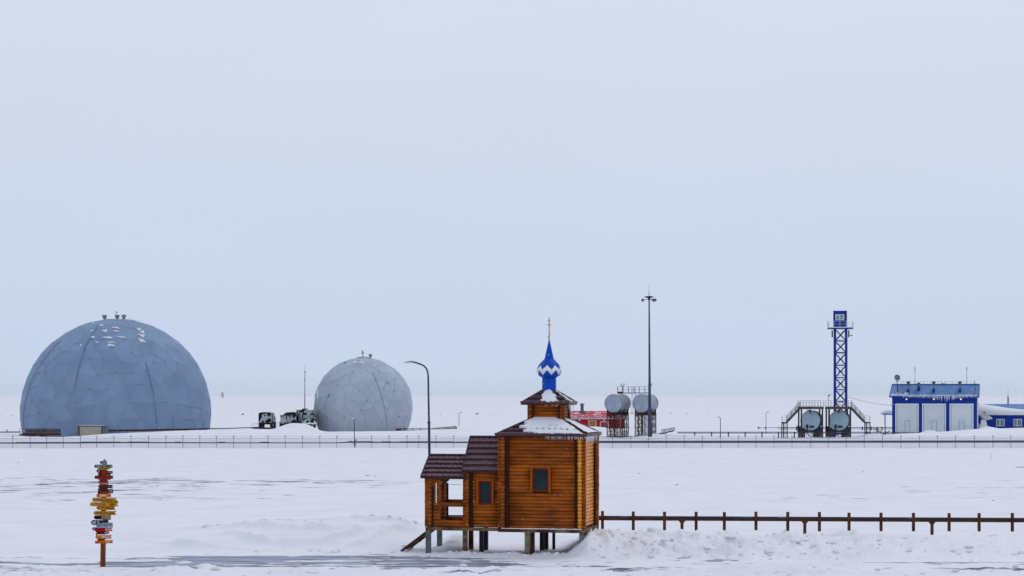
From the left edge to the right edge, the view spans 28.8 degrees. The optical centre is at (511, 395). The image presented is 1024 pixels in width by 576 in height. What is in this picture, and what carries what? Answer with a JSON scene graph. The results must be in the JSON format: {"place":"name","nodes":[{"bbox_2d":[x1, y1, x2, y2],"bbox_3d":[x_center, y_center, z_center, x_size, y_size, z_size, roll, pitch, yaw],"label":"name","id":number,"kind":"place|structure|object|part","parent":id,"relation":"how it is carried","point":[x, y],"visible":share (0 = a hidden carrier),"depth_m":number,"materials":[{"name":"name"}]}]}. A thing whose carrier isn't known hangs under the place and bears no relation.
{"place":"outdoors","nodes":[
{"label":"outdoors","id":0,"kind":"place"},
{"bbox_2d":[18,281,980,556],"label":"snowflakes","id":1,"kind":"object","parent":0,"point":[568,471],"visible":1,"depth_m":41.33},
{"bbox_2d":[0,396,1023,575],"bbox_3d":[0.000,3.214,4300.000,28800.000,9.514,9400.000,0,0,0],"label":"snow ground","id":2,"kind":"structure","parent":0,"point":[240,490],"depth_m":121.62,"materials":[{"name":"white snow"}]},
{"bbox_2d":[0,429,20,432],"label":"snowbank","id":3,"kind":"object","parent":2,"relation":"on","point":[11,431],"visible":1,"depth_m":371.94,"materials":[{"name":"white snow"}]},
{"bbox_2d":[19,428,61,436],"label":"access platform","id":4,"kind":"structure","parent":2,"relation":"on","point":[39,432],"depth_m":355.80,"materials":[{"name":"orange metal"}]},
{"bbox_2d":[78,425,105,435],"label":"dome entrance","id":5,"kind":"object","parent":2,"relation":"on","point":[83,430],"visible":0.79,"depth_m":360.00,"materials":[{"name":"beige metal"}]},
{"bbox_2d":[90,459,118,566],"bbox_3d":[-11.927,3.470,58.358,0.856,3.237,0.357,0,0,0],"label":"signpost","id":6,"kind":"object","parent":2,"relation":"on","point":[103,504],"visible":1,"depth_m":58.24,"materials":[{"name":"multicoloured wood"}]},
{"bbox_2d":[20,311,210,436],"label":"radar dome","id":7,"kind":"structure","parent":2,"relation":"on","point":[117,373],"depth_m":366.67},
{"bbox_2d":[108,428,207,432],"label":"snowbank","id":8,"kind":"object","parent":2,"relation":"on","point":[127,430],"visible":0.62,"depth_m":351.93,"materials":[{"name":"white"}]},
{"bbox_2d":[208,427,246,429],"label":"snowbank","id":9,"kind":"object","parent":2,"relation":"on","point":[225,428],"visible":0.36,"depth_m":371.94,"materials":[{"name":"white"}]},
{"bbox_2d":[258,412,275,427],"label":"army truck","id":10,"kind":"object","parent":2,"relation":"on","point":[264,418],"visible":0.91,"depth_m":362.02,"materials":[{"name":"black metal"}]},
{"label":"rear door","id":11,"kind":"part","parent":10,"relation":"part of","materials":[{"name":"white metal"}]},
{"bbox_2d":[247,422,298,428],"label":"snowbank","id":12,"kind":"structure","parent":2,"relation":"on","point":[269,426],"depth_m":355.75,"materials":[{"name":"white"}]},
{"bbox_2d":[279,415,285,425],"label":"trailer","id":13,"kind":"object","parent":2,"relation":"on","point":[282,419],"visible":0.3,"depth_m":360.01,"materials":[{"name":"grey metal"}]},
{"bbox_2d":[284,412,299,423],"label":"army truck","id":14,"kind":"object","parent":2,"relation":"on","point":[291,416],"visible":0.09,"depth_m":365.99,"materials":[{"name":"black metal"}]},
{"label":"rear door","id":15,"kind":"part","parent":14,"relation":"part of","materials":[{"name":"white metal"}]},
{"bbox_2d":[296,409,316,427],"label":"army truck","id":16,"kind":"object","parent":2,"relation":"on","point":[307,416],"visible":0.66,"depth_m":363.56,"materials":[{"name":"grey metal"}]},
{"bbox_2d":[351,418,356,447],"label":"pole","id":17,"kind":"object","parent":2,"relation":"on","point":[355,440],"visible":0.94,"depth_m":301.95,"materials":[{"name":"metal"}]},
{"bbox_2d":[314,350,412,431],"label":"radar dome","id":18,"kind":"structure","parent":2,"relation":"on","point":[364,393],"depth_m":364.95,"materials":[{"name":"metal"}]},
{"bbox_2d":[404,361,430,454],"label":"street lamp","id":19,"kind":"object","parent":2,"relation":"on","point":[429,439],"visible":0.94,"depth_m":99.96,"materials":[{"name":"grey metal"}]},
{"bbox_2d":[396,426,456,430],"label":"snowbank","id":20,"kind":"object","parent":2,"relation":"on","point":[452,427],"visible":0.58,"depth_m":351.95,"materials":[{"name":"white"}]},
{"bbox_2d":[400,317,601,553],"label":"wooden chapel","id":21,"kind":"structure","parent":2,"relation":"on","point":[517,477],"depth_m":62.50,"materials":[{"name":"brown wood"}]},
{"bbox_2d":[477,479,493,504],"bbox_3d":[-0.837,3.023,62.740,0.543,0.807,0.135,0,0,12],"label":"window","id":22,"kind":"structure","parent":21,"relation":"in","point":[485,488],"depth_m":62.73,"materials":[{"name":"grey glass"}]},
{"bbox_2d":[530,466,550,491],"bbox_3d":[0.895,2.594,62.066,0.631,0.813,0.135,0,0,12],"label":"window","id":23,"kind":"structure","parent":21,"relation":"in","point":[540,477],"depth_m":62.06,"materials":[{"name":"grey glass"}]},
{"bbox_2d":[0,435,1020,447],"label":"perimeter fence","id":24,"kind":"object","parent":2,"relation":"on","point":[216,442],"visible":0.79,"depth_m":299.99,"materials":[{"name":"grey metal"}]},
{"bbox_2d":[5,440,1023,445],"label":"pipeline","id":25,"kind":"object","parent":2,"relation":"on","point":[942,441],"visible":0.65,"depth_m":311.85,"materials":[{"name":"grey metal"}]},
{"bbox_2d":[571,403,625,427],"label":"red building","id":26,"kind":"structure","parent":2,"relation":"on","point":[593,418],"depth_m":425.00,"materials":[{"name":"metal"}]},
{"bbox_2d":[588,420,595,426],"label":"window","id":27,"kind":"structure","parent":26,"relation":"in","point":[590,422],"depth_m":424.95,"materials":[{"name":"glass"}]},
{"bbox_2d":[600,422,608,427],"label":"window","id":28,"kind":"structure","parent":26,"relation":"in","point":[602,424],"depth_m":424.95,"materials":[{"name":"paint"}]},
{"bbox_2d":[604,394,630,437],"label":"elevated tank","id":29,"kind":"object","parent":2,"relation":"on","point":[617,405],"visible":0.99,"depth_m":338.95,"materials":[{"name":"silver metal"}]},
{"bbox_2d":[632,394,657,436],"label":"elevated tank","id":30,"kind":"object","parent":2,"relation":"on","point":[640,404],"visible":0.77,"depth_m":338.31,"materials":[{"name":"silver metal"}]},
{"bbox_2d":[617,383,651,410],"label":"tank walkway","id":31,"kind":"structure","parent":30,"relation":"on","point":[628,392],"depth_m":342.38,"materials":[{"name":"grey metal"}]},
{"bbox_2d":[641,296,656,436],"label":"lighting mast","id":32,"kind":"object","parent":2,"relation":"on","point":[649,395],"visible":0.98,"depth_m":329.85,"materials":[{"name":"metal"}]},
{"bbox_2d":[659,427,674,433],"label":"ribbed duct","id":33,"kind":"object","parent":2,"relation":"on","point":[673,430],"visible":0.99,"depth_m":337.91,"materials":[{"name":"metal"}]},
{"bbox_2d":[449,511,1023,534],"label":"fence","id":34,"kind":"object","parent":2,"relation":"on","point":[848,519],"visible":0.88,"depth_m":73.96,"materials":[{"name":"wood"}]},
{"bbox_2d":[678,432,895,437],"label":"pipe","id":35,"kind":"object","parent":2,"relation":"on","point":[782,432],"visible":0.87,"depth_m":339.97,"materials":[{"name":"metal"}]},
{"bbox_2d":[781,400,823,437],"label":"stair platform","id":36,"kind":"structure","parent":2,"relation":"on","point":[791,414],"depth_m":343.46,"materials":[{"name":"grey metal"}]},
{"bbox_2d":[797,409,821,436],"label":"storage tank","id":37,"kind":"object","parent":2,"relation":"on","point":[811,420],"visible":0.82,"depth_m":346.05,"materials":[{"name":"silver metal"}]},
{"bbox_2d":[778,427,892,429],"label":"pipe","id":38,"kind":"object","parent":2,"relation":"on","point":[851,427],"visible":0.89,"depth_m":365.94,"materials":[{"name":"metal"}]},
{"bbox_2d":[827,409,849,436],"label":"storage tank","id":39,"kind":"object","parent":2,"relation":"on","point":[839,420],"visible":0.87,"depth_m":346.03,"materials":[{"name":"silver metal"}]},
{"bbox_2d":[827,311,852,436],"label":"observation tower","id":40,"kind":"structure","parent":2,"relation":"on","point":[839,319],"depth_m":371.92,"materials":[{"name":"blue metal"}]},
{"bbox_2d":[825,400,869,436],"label":"stair platform","id":41,"kind":"structure","parent":2,"relation":"on","point":[860,416],"depth_m":343.48,"materials":[{"name":"grey metal"}]},
{"bbox_2d":[873,410,891,434],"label":"snowy canopy","id":42,"kind":"object","parent":2,"relation":"on","point":[884,412],"visible":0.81,"depth_m":367.96,"materials":[{"name":"snow"}]},
{"bbox_2d":[889,381,979,433],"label":"garage building","id":43,"kind":"structure","parent":2,"relation":"on","point":[919,407],"depth_m":366.26,"materials":[{"name":"blue paint"}]},
{"bbox_2d":[894,375,899,394],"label":"satellite dish","id":44,"kind":"object","parent":43,"relation":"on","point":[897,377],"visible":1,"depth_m":367.85,"materials":[{"name":"metal"}]},
{"bbox_2d":[895,404,918,432],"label":"garage door","id":45,"kind":"structure","parent":43,"relation":"in","point":[906,415],"depth_m":366.95,"materials":[{"name":"white paint"}]},
{"bbox_2d":[922,404,945,431],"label":"garage door","id":46,"kind":"structure","parent":43,"relation":"in","point":[933,415],"depth_m":365.97,"materials":[{"name":"white paint"}]},
{"bbox_2d":[950,404,972,430],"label":"garage door","id":47,"kind":"structure","parent":43,"relation":"in","point":[961,415],"depth_m":364.99,"materials":[{"name":"white paint"}]},
{"bbox_2d":[978,411,991,428],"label":"parabolic antenna","id":48,"kind":"object","parent":2,"relation":"on","point":[982,423],"visible":0.98,"depth_m":365.50,"materials":[{"name":"white paint"}]},
{"bbox_2d":[978,396,1023,427],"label":"blue annex","id":49,"kind":"object","parent":2,"relation":"on","point":[1007,415],"visible":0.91,"depth_m":372.66,"materials":[{"name":"paint"}]},
{"bbox_2d":[996,419,1004,425],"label":"window","id":50,"kind":"structure","parent":49,"relation":"in","point":[999,422],"depth_m":372.64,"materials":[{"name":"white paint"}]},
{"bbox_2d":[1013,419,1021,425],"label":"window","id":51,"kind":"structure","parent":49,"relation":"in","point":[1016,422],"depth_m":372.00,"materials":[{"name":"white paint"}]},
{"bbox_2d":[0,554,1023,569],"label":"road","id":52,"kind":"structure","parent":0,"point":[417,562],"depth_m":59.85,"materials":[{"name":"white snow"}]},
{"bbox_2d":[0,0,1023,395],"label":"sky","id":53,"kind":"structure","parent":0,"point":[801,162],"materials":[{"name":"white"}]}
]}

